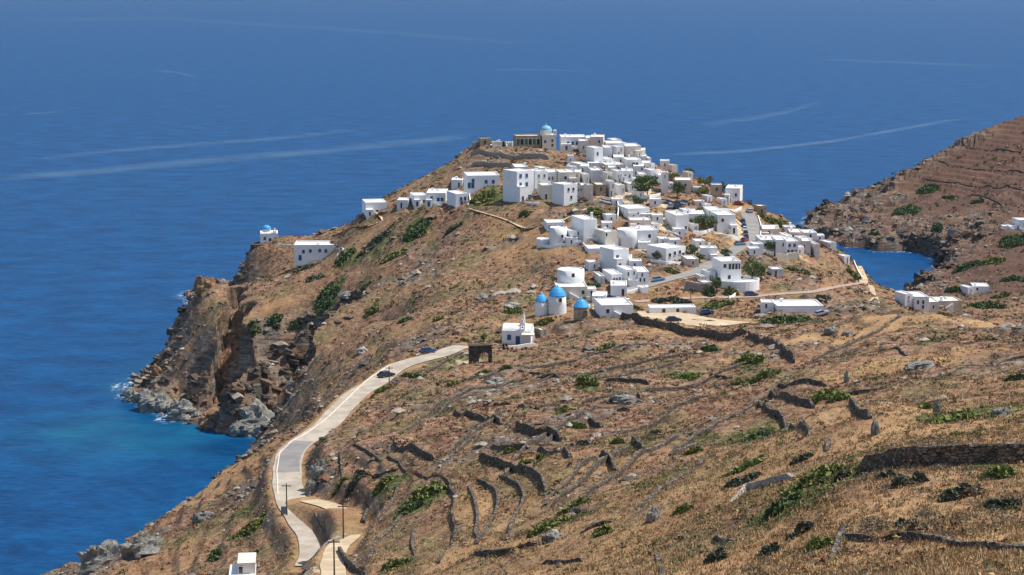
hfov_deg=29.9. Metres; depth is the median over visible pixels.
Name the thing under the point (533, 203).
garden wall
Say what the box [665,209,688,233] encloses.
house
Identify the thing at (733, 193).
house
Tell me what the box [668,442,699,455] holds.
dry stone wall
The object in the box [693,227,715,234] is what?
garden wall
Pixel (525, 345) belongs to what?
terrace
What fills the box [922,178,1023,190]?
dry stone wall
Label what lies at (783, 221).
tree
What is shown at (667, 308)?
house
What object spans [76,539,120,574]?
boulder
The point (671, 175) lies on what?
tree
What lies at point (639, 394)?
dry stone wall
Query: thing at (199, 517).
boulder
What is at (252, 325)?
shrub
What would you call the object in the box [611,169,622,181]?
house
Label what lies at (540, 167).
house
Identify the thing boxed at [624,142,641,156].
house
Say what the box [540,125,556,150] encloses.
domed church
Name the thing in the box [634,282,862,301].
dirt lane
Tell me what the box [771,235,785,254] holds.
house
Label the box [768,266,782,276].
house
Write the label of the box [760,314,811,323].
shrub
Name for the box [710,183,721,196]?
house
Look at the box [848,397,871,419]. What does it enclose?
dry stone wall
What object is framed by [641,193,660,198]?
garden wall
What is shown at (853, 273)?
shrub
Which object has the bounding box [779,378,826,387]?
dry stone wall
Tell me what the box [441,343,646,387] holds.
dry stone wall
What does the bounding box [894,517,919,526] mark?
shrub
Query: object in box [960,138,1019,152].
dry stone wall
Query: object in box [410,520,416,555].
dry stone wall
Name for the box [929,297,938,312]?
house
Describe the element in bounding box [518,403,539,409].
dry stone wall
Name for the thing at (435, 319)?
shrub
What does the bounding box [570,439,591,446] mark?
dry stone wall
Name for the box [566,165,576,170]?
house
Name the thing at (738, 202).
parked car
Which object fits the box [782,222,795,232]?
house
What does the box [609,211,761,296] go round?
village road
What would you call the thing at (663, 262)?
garden wall
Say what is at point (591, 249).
house
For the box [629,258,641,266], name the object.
house
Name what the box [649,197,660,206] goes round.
house
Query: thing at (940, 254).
cliff rock debris
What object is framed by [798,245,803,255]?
house
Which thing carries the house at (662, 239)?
on the hillside ground at (207, 355)
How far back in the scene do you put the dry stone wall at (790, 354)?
417.10 m
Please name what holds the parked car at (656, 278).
on the village road at (753, 223)
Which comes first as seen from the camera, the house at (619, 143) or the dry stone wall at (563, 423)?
the dry stone wall at (563, 423)
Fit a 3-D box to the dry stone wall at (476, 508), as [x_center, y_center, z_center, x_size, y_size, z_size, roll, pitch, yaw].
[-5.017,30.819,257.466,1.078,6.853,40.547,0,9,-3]
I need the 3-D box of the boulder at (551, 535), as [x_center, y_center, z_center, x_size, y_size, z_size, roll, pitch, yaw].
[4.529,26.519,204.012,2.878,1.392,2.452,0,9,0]
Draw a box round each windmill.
[535,292,547,316]
[548,284,566,314]
[573,297,588,319]
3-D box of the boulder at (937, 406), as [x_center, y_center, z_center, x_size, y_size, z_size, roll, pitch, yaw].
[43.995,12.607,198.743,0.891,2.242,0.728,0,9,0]
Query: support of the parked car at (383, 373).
on the road at (309, 543)
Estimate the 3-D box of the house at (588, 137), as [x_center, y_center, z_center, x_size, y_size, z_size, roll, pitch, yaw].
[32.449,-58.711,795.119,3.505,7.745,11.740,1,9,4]
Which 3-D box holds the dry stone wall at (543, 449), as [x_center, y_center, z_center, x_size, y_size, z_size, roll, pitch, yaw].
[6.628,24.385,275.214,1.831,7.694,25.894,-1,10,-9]
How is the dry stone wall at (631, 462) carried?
on the hillside ground at (207, 355)
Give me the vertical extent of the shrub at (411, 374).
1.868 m
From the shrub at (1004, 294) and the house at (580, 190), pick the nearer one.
the house at (580, 190)
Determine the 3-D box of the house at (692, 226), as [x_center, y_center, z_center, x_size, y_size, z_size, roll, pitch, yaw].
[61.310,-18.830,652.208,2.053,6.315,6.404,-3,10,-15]
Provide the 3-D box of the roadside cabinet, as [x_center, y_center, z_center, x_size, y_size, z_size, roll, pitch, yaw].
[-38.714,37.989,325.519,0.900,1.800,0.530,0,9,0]
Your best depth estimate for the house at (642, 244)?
618.06 m
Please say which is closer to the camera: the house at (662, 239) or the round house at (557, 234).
the house at (662, 239)
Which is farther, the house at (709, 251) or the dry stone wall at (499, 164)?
the dry stone wall at (499, 164)
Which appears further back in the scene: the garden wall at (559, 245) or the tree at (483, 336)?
the garden wall at (559, 245)
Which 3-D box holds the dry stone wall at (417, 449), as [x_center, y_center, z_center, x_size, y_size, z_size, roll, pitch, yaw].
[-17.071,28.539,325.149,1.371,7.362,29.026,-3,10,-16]
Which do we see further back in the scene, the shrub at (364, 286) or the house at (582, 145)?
the house at (582, 145)
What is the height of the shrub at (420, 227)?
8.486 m
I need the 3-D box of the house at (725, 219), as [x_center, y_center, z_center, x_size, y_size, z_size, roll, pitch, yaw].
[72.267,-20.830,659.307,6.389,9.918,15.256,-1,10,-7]
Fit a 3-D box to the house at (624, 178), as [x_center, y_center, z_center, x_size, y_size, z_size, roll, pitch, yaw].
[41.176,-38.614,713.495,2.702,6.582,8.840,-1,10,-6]
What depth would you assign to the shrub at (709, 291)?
559.10 m
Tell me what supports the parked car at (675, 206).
on the hillside ground at (207, 355)
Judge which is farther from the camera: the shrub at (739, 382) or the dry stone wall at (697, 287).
the dry stone wall at (697, 287)
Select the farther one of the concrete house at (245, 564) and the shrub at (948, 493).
the concrete house at (245, 564)
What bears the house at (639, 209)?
on the hillside ground at (207, 355)
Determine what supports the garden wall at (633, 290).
on the hillside ground at (207, 355)
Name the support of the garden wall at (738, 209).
on the hillside ground at (207, 355)
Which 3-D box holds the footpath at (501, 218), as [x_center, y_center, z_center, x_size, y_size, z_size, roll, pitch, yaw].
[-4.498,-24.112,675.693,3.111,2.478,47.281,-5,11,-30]
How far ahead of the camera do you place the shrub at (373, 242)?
714.41 m
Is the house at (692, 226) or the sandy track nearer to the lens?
the sandy track
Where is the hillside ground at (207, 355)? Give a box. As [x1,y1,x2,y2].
[41,115,1023,574]
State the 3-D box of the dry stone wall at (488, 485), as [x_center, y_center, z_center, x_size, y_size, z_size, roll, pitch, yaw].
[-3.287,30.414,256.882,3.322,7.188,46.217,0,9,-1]
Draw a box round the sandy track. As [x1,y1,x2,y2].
[301,499,360,574]
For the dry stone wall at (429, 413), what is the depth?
386.01 m
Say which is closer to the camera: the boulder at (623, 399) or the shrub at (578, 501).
the shrub at (578, 501)
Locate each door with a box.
[238,566,242,572]
[516,336,519,343]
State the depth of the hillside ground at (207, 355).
437.97 m
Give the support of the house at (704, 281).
on the hillside ground at (207, 355)
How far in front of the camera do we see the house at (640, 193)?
694.21 m
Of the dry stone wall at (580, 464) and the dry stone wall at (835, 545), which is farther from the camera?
the dry stone wall at (580, 464)
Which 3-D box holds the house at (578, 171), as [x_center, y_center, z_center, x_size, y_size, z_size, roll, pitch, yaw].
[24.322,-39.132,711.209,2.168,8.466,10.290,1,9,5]
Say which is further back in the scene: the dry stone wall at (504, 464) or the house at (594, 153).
the house at (594, 153)
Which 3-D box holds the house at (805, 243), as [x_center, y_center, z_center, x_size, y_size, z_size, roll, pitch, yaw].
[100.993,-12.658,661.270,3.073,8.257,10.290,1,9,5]
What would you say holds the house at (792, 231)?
on the hillside ground at (207, 355)
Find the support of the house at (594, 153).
on the hillside ground at (207, 355)
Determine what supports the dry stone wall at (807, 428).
on the hillside ground at (207, 355)
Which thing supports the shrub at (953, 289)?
on the hillside ground at (207, 355)
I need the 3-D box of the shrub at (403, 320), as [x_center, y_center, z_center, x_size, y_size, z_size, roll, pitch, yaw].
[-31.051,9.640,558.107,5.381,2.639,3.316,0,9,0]
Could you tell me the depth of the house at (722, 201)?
706.32 m
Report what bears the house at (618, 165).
on the hillside ground at (207, 355)
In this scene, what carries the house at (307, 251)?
on the hillside ground at (207, 355)
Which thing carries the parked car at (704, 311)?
on the hillside ground at (207, 355)
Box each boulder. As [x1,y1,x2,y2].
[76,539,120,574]
[118,533,162,559]
[123,389,137,402]
[136,388,171,412]
[151,363,161,375]
[166,399,199,420]
[191,511,213,522]
[193,275,216,296]
[197,407,218,429]
[229,398,274,436]
[229,420,253,436]
[304,479,317,495]
[307,459,326,478]
[337,291,351,298]
[355,346,367,353]
[475,293,487,299]
[484,376,505,384]
[504,301,520,307]
[541,529,563,542]
[607,394,643,404]
[645,505,660,522]
[824,326,836,334]
[842,330,852,335]
[844,370,849,382]
[871,418,879,435]
[905,360,934,369]
[933,399,940,412]
[992,407,1013,414]
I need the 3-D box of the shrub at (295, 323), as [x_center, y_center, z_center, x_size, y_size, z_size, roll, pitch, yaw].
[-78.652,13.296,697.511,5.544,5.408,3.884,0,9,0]
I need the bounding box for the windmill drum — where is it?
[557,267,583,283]
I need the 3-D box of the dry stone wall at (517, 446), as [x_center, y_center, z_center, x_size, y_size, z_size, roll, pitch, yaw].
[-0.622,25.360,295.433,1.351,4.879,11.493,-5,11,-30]
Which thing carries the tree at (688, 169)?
on the hillside ground at (207, 355)
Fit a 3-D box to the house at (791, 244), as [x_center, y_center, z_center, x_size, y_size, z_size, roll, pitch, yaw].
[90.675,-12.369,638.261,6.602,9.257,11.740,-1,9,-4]
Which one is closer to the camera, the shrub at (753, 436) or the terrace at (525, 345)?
the shrub at (753, 436)
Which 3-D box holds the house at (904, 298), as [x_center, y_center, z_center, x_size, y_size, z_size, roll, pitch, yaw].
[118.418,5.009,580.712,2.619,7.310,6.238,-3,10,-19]
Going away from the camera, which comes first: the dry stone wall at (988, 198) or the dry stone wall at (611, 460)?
the dry stone wall at (611, 460)
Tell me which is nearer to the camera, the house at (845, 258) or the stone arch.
the stone arch
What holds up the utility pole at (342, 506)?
on the sandy track
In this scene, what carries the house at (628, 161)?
on the hillside ground at (207, 355)
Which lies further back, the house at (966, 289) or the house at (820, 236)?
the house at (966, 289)
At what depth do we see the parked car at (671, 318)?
509.37 m
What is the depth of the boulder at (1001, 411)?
192.48 m
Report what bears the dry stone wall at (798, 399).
on the hillside ground at (207, 355)
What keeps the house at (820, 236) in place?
on the hillside ground at (207, 355)
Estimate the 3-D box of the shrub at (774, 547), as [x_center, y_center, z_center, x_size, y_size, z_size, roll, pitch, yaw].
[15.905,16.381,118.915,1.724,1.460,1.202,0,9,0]
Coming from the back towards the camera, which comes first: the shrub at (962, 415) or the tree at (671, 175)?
the tree at (671, 175)
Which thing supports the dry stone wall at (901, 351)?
on the hillside ground at (207, 355)
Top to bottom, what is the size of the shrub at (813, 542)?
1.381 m
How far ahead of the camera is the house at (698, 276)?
568.26 m
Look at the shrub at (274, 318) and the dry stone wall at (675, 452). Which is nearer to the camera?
the dry stone wall at (675, 452)
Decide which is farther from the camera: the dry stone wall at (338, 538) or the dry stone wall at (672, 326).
the dry stone wall at (672, 326)
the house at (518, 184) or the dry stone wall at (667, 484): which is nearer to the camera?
the dry stone wall at (667, 484)
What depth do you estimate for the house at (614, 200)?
674.17 m
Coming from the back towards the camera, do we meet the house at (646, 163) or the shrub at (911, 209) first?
the shrub at (911, 209)
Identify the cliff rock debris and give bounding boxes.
[120,148,1007,478]
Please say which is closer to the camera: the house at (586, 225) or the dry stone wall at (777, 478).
the dry stone wall at (777, 478)
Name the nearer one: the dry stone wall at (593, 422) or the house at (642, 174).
the dry stone wall at (593, 422)
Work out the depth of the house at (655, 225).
636.85 m
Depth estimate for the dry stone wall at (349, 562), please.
266.49 m
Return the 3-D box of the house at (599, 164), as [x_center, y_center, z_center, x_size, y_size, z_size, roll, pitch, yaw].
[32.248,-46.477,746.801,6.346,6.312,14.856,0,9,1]
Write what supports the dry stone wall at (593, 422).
on the hillside ground at (207, 355)
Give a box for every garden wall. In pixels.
[525,202,539,204]
[541,240,580,247]
[587,237,597,240]
[627,285,647,293]
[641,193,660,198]
[650,259,682,264]
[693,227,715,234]
[714,233,738,238]
[721,207,741,211]
[853,261,861,279]
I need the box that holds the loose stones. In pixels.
[40,138,1023,574]
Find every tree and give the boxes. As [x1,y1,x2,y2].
[480,333,487,340]
[631,175,658,194]
[632,195,645,203]
[651,250,662,259]
[668,172,680,178]
[668,180,685,197]
[681,168,694,172]
[686,244,698,254]
[693,214,717,229]
[695,254,705,261]
[697,175,714,186]
[697,187,708,193]
[712,276,721,292]
[719,248,732,256]
[741,257,761,278]
[756,263,765,280]
[764,240,775,250]
[777,217,789,224]
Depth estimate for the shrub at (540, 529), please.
209.96 m
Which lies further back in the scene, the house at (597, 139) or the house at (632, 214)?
the house at (597, 139)
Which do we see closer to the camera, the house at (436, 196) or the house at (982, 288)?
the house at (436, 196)
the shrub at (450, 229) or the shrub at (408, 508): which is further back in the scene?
the shrub at (450, 229)
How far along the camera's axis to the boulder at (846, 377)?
287.86 m
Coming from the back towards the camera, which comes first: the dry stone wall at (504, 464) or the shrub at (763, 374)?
the shrub at (763, 374)
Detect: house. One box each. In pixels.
[229,552,255,574]
[294,240,336,265]
[362,199,386,219]
[397,197,409,209]
[410,192,425,208]
[426,188,447,208]
[447,190,467,207]
[451,176,462,189]
[464,171,499,195]
[478,137,490,146]
[491,140,506,146]
[503,168,533,201]
[512,162,527,168]
[529,168,547,189]
[533,166,548,169]
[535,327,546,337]
[536,237,548,247]
[537,182,551,199]
[544,219,564,230]
[545,169,556,183]
[549,226,566,244]
[552,182,576,205]
[554,282,587,299]
[555,169,576,182]
[559,134,585,150]
[565,236,577,246]
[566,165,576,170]
[567,154,573,163]
[567,227,581,240]
[570,161,584,168]
[571,212,596,240]
[575,169,580,181]
[576,182,584,197]
[578,139,587,151]
[580,163,588,172]
[580,172,588,182]
[583,242,614,253]
[584,183,592,200]
[585,259,597,270]
[586,135,590,145]
[586,146,602,162]
[587,160,603,169]
[588,166,602,183]
[588,286,595,295]
[590,133,604,146]
[592,182,605,196]
[592,291,607,302]
[594,271,604,283]
[594,297,632,317]
[595,227,616,244]
[600,245,628,269]
[601,221,611,228]
[602,145,611,157]
[602,171,611,183]
[602,213,615,222]
[602,269,621,281]
[603,157,612,162]
[603,161,623,170]
[604,140,624,154]
[605,179,613,196]
[607,138,620,140]
[608,165,614,171]
[610,280,626,295]
[611,145,623,154]
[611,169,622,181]
[611,197,622,205]
[613,154,623,162]
[614,183,624,194]
[616,265,636,283]
[617,204,651,219]
[617,227,640,247]
[621,167,632,181]
[621,176,627,182]
[622,155,641,168]
[623,181,635,192]
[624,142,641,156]
[628,213,637,216]
[628,217,650,226]
[628,279,637,286]
[629,225,657,246]
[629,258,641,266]
[632,190,643,196]
[633,163,643,175]
[633,266,648,283]
[636,172,645,177]
[637,285,647,292]
[638,154,645,159]
[638,240,649,248]
[642,160,649,167]
[643,168,658,178]
[647,243,685,260]
[647,304,695,314]
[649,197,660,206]
[651,213,662,223]
[651,222,658,230]
[655,172,660,186]
[657,236,667,243]
[660,159,668,169]
[661,171,668,193]
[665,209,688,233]
[667,164,677,173]
[668,237,680,244]
[672,227,684,237]
[675,177,690,194]
[679,208,690,212]
[681,255,698,267]
[682,171,692,179]
[685,209,705,221]
[688,222,698,231]
[692,186,701,193]
[692,199,704,206]
[692,238,704,247]
[695,273,704,279]
[697,279,711,284]
[699,243,717,259]
[701,269,715,281]
[702,194,711,201]
[703,206,721,218]
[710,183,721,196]
[710,210,736,235]
[717,197,726,206]
[724,184,742,202]
[747,246,759,255]
[750,241,762,253]
[754,204,765,214]
[755,235,774,255]
[760,299,773,313]
[761,224,778,234]
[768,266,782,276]
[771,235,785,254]
[774,298,823,312]
[779,232,792,236]
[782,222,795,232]
[783,235,797,253]
[787,227,801,237]
[794,235,812,244]
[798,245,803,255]
[800,229,816,240]
[800,237,810,255]
[811,241,819,258]
[817,233,824,241]
[818,239,835,250]
[838,254,849,264]
[894,291,912,307]
[906,291,928,311]
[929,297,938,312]
[932,296,961,312]
[959,285,973,294]
[970,282,988,293]
[1001,224,1016,229]
[1011,217,1023,230]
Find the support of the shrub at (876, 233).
on the hillside ground at (207, 355)
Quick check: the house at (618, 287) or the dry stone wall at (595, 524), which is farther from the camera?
the house at (618, 287)
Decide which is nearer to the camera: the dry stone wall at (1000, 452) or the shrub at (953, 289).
the dry stone wall at (1000, 452)
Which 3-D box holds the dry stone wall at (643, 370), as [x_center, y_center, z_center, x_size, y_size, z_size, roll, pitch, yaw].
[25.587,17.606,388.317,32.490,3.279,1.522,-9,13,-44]
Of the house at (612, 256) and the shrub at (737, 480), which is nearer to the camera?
the shrub at (737, 480)
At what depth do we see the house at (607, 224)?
639.49 m
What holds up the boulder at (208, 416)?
on the hillside ground at (207, 355)
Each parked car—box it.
[377,370,395,377]
[419,347,436,353]
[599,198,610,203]
[651,276,664,281]
[665,316,681,321]
[673,204,684,208]
[699,308,713,314]
[733,201,744,204]
[733,241,745,245]
[740,237,748,241]
[743,291,758,295]
[813,309,829,316]
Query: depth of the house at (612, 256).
584.17 m
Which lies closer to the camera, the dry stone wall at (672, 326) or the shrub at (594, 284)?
the dry stone wall at (672, 326)
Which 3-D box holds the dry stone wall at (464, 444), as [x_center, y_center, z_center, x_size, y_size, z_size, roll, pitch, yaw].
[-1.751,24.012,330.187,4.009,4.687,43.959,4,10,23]
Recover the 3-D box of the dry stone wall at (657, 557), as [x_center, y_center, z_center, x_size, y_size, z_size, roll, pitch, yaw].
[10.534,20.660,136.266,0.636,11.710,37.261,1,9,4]
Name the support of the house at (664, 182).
on the hillside ground at (207, 355)
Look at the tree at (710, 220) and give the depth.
650.51 m
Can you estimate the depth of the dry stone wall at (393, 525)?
275.57 m
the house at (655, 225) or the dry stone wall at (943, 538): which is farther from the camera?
the house at (655, 225)
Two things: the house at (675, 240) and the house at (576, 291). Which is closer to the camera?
the house at (576, 291)
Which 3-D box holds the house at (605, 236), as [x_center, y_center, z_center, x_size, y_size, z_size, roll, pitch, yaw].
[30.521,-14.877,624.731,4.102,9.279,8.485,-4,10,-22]
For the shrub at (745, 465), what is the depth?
198.66 m
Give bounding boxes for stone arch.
[468,343,492,363]
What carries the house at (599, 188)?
on the hillside ground at (207, 355)
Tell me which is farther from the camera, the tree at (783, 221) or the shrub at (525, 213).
the tree at (783, 221)
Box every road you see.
[272,345,468,565]
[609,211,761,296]
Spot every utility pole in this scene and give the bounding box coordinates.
[282,483,290,514]
[328,539,339,574]
[338,504,347,538]
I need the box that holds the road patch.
[276,440,312,471]
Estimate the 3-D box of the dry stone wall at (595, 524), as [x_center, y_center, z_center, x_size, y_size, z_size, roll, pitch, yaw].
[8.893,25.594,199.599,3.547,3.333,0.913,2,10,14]
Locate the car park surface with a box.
[637,311,749,325]
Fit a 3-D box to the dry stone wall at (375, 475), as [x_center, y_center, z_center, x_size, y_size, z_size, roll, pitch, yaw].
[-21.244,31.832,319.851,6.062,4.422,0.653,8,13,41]
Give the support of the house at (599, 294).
on the hillside ground at (207, 355)
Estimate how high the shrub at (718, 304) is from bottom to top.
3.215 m
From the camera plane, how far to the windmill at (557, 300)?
520.52 m
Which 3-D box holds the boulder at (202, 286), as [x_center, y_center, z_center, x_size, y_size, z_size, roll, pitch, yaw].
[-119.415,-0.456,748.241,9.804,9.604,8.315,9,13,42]
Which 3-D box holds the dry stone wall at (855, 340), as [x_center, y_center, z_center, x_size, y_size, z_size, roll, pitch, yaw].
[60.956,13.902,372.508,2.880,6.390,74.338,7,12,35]
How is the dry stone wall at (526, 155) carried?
on the hillside ground at (207, 355)
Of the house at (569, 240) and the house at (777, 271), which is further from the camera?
the house at (569, 240)
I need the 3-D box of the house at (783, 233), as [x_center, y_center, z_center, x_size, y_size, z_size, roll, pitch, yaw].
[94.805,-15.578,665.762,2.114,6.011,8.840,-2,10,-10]
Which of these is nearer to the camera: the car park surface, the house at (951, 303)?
the car park surface
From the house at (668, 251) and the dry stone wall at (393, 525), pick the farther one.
the house at (668, 251)
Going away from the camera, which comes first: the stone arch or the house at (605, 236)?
the stone arch
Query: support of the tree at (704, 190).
on the hillside ground at (207, 355)
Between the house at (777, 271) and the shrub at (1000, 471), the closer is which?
the shrub at (1000, 471)
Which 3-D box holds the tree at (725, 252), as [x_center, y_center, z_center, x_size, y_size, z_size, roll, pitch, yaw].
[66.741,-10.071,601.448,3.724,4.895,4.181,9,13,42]
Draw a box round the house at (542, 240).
[536,237,548,247]
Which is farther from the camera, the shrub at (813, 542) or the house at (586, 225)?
the house at (586, 225)
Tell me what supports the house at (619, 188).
on the hillside ground at (207, 355)
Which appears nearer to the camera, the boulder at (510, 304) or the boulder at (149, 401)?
the boulder at (510, 304)
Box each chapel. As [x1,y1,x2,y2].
[260,225,277,243]
[502,312,534,344]
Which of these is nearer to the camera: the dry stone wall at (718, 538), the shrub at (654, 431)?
the dry stone wall at (718, 538)
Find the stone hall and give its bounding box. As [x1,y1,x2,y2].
[513,134,540,147]
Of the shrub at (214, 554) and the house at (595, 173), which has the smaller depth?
the shrub at (214, 554)
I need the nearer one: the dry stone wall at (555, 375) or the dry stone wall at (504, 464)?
the dry stone wall at (504, 464)
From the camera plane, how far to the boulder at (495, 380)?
399.85 m
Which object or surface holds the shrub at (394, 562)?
on the hillside ground at (207, 355)
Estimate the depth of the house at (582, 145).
780.86 m
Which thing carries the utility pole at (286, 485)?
on the road at (309, 543)
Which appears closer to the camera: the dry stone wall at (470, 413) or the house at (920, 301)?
the dry stone wall at (470, 413)
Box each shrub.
[207,545,223,561]
[226,511,266,540]
[247,320,261,364]
[266,312,283,329]
[288,316,301,330]
[290,262,316,272]
[305,273,324,282]
[313,280,340,314]
[331,475,349,496]
[334,247,356,266]
[344,470,371,498]
[356,227,390,258]
[359,281,371,290]
[364,303,379,317]
[369,385,390,398]
[371,473,394,498]
[378,248,408,264]
[380,556,412,570]
[392,499,423,519]
[397,316,413,323]
[402,218,430,241]
[402,372,421,377]
[402,479,448,506]
[432,316,444,321]
[442,220,463,237]
[446,380,459,386]
[468,190,495,203]
[474,369,492,375]
[499,364,513,369]
[501,306,522,313]
[503,447,515,453]
[515,458,534,466]
[519,209,530,216]
[526,525,550,537]
[531,514,574,530]
[533,317,554,326]
[536,453,550,459]
[556,496,589,516]
[561,405,572,412]
[570,421,586,428]
[575,373,600,385]
[586,283,600,286]
[587,208,607,216]
[592,524,613,537]
[594,342,617,350]
[608,438,625,443]
[648,429,662,435]
[649,295,691,303]
[664,267,680,273]
[672,503,693,514]
[674,371,704,378]
[683,445,702,455]
[700,344,721,351]
[701,299,735,308]
[703,546,729,563]
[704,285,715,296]
[719,454,764,477]
[721,470,761,489]
[724,286,738,295]
[728,379,745,385]
[734,350,764,364]
[739,430,770,442]
[744,368,781,385]
[755,542,781,557]
[757,211,782,228]
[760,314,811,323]
[761,489,802,519]
[780,462,845,498]
[785,266,813,275]
[785,519,815,540]
[788,452,813,465]
[799,388,850,405]
[803,536,833,552]
[814,294,831,303]
[833,469,850,481]
[845,267,860,279]
[868,231,881,235]
[874,469,897,478]
[891,203,921,216]
[891,471,929,487]
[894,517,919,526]
[915,184,939,193]
[917,402,932,409]
[924,411,977,423]
[930,221,943,232]
[936,483,985,502]
[941,195,954,199]
[943,286,961,292]
[952,260,980,273]
[966,300,1008,308]
[969,197,984,203]
[969,221,983,228]
[977,256,1006,265]
[977,463,1016,480]
[983,496,1022,510]
[990,291,1009,298]
[997,233,1023,248]
[999,274,1023,281]
[1004,372,1023,381]
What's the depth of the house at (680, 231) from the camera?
636.73 m
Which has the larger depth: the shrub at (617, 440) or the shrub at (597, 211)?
the shrub at (597, 211)
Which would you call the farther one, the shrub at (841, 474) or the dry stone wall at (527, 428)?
the dry stone wall at (527, 428)
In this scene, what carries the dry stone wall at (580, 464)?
on the hillside ground at (207, 355)
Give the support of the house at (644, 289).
on the hillside ground at (207, 355)
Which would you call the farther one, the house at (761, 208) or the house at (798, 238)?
the house at (761, 208)
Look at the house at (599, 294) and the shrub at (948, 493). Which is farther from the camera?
the house at (599, 294)
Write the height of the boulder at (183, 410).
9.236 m
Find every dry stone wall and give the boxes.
[298,533,348,563]
[314,512,332,540]
[338,546,367,574]
[339,450,343,476]
[347,443,451,483]
[359,497,409,561]
[362,503,368,523]
[371,468,398,477]
[379,482,400,522]
[393,439,435,460]
[397,351,484,378]
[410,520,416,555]
[412,378,524,422]
[412,391,478,427]
[437,485,457,563]
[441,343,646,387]
[446,413,498,456]
[453,409,502,424]
[455,403,560,452]
[466,541,536,558]
[467,486,478,537]
[470,149,549,159]
[471,161,510,166]
[475,478,498,544]
[479,451,547,494]
[491,443,529,449]
[494,401,509,405]
[496,352,699,389]
[498,474,525,540]
[504,432,547,474]
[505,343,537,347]
[516,420,561,441]
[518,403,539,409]
[537,446,571,457]
[539,373,559,377]
[541,405,611,445]
[541,557,583,563]
[542,456,597,502]
[551,446,632,506]
[568,504,584,513]
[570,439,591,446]
[581,519,613,533]
[582,356,766,403]
[582,434,678,497]
[588,418,603,427]
[592,359,686,379]
[601,449,615,470]
[605,377,649,384]
[607,391,642,403]
[611,394,711,434]
[617,406,629,411]
[621,312,745,339]
[631,436,644,448]
[633,453,715,511]
[646,489,662,503]
[654,553,666,574]
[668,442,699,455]
[672,411,751,449]
[684,281,711,291]
[709,373,728,379]
[710,381,783,421]
[712,535,741,545]
[729,473,795,503]
[748,330,794,362]
[758,400,811,435]
[770,389,814,408]
[775,252,798,261]
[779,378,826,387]
[809,316,901,363]
[825,438,830,450]
[828,522,846,559]
[842,533,877,541]
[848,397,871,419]
[849,354,1023,394]
[857,441,1023,471]
[880,346,907,355]
[880,531,1023,550]
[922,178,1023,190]
[933,159,1023,172]
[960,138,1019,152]
[971,194,1003,207]
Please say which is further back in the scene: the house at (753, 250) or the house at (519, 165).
the house at (519, 165)
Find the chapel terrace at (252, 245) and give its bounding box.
[250,242,261,250]
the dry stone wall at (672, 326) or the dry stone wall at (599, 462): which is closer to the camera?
the dry stone wall at (599, 462)
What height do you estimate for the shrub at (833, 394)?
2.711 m
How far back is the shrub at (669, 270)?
576.90 m
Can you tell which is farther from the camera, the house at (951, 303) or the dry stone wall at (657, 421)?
the house at (951, 303)
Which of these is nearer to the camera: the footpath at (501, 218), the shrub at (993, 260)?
the footpath at (501, 218)
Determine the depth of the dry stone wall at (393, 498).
296.64 m
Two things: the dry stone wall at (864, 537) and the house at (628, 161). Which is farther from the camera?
the house at (628, 161)
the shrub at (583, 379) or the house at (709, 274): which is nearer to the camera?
the shrub at (583, 379)
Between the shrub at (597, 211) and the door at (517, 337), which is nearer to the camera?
the door at (517, 337)
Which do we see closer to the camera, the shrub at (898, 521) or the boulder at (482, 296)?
the shrub at (898, 521)
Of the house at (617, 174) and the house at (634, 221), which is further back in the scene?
the house at (617, 174)
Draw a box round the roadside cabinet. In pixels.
[281,506,285,514]
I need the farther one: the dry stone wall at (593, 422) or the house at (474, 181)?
the house at (474, 181)
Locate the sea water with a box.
[0,0,1023,574]
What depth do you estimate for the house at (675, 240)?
613.89 m
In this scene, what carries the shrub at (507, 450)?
on the hillside ground at (207, 355)
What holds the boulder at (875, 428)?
on the hillside ground at (207, 355)
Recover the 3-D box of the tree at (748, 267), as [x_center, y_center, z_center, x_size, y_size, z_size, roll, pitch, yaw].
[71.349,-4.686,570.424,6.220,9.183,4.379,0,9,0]
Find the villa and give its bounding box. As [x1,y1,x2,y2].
[712,256,758,291]
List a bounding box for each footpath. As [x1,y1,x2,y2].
[468,208,525,227]
[858,266,879,306]
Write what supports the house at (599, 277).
on the hillside ground at (207, 355)
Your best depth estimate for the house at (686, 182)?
710.90 m
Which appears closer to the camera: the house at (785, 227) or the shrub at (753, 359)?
the shrub at (753, 359)
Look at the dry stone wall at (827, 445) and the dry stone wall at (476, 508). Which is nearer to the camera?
the dry stone wall at (827, 445)
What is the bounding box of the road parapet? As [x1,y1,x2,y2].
[276,343,462,494]
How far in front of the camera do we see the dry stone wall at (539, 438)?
292.16 m
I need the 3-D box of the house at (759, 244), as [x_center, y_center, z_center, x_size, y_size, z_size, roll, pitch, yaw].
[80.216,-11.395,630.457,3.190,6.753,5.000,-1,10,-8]
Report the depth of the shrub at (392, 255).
688.73 m
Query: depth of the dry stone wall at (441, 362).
451.75 m
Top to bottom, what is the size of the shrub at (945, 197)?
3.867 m
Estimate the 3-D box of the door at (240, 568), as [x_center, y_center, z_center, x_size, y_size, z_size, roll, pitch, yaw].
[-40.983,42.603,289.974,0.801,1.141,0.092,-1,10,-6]
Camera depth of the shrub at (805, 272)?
599.38 m

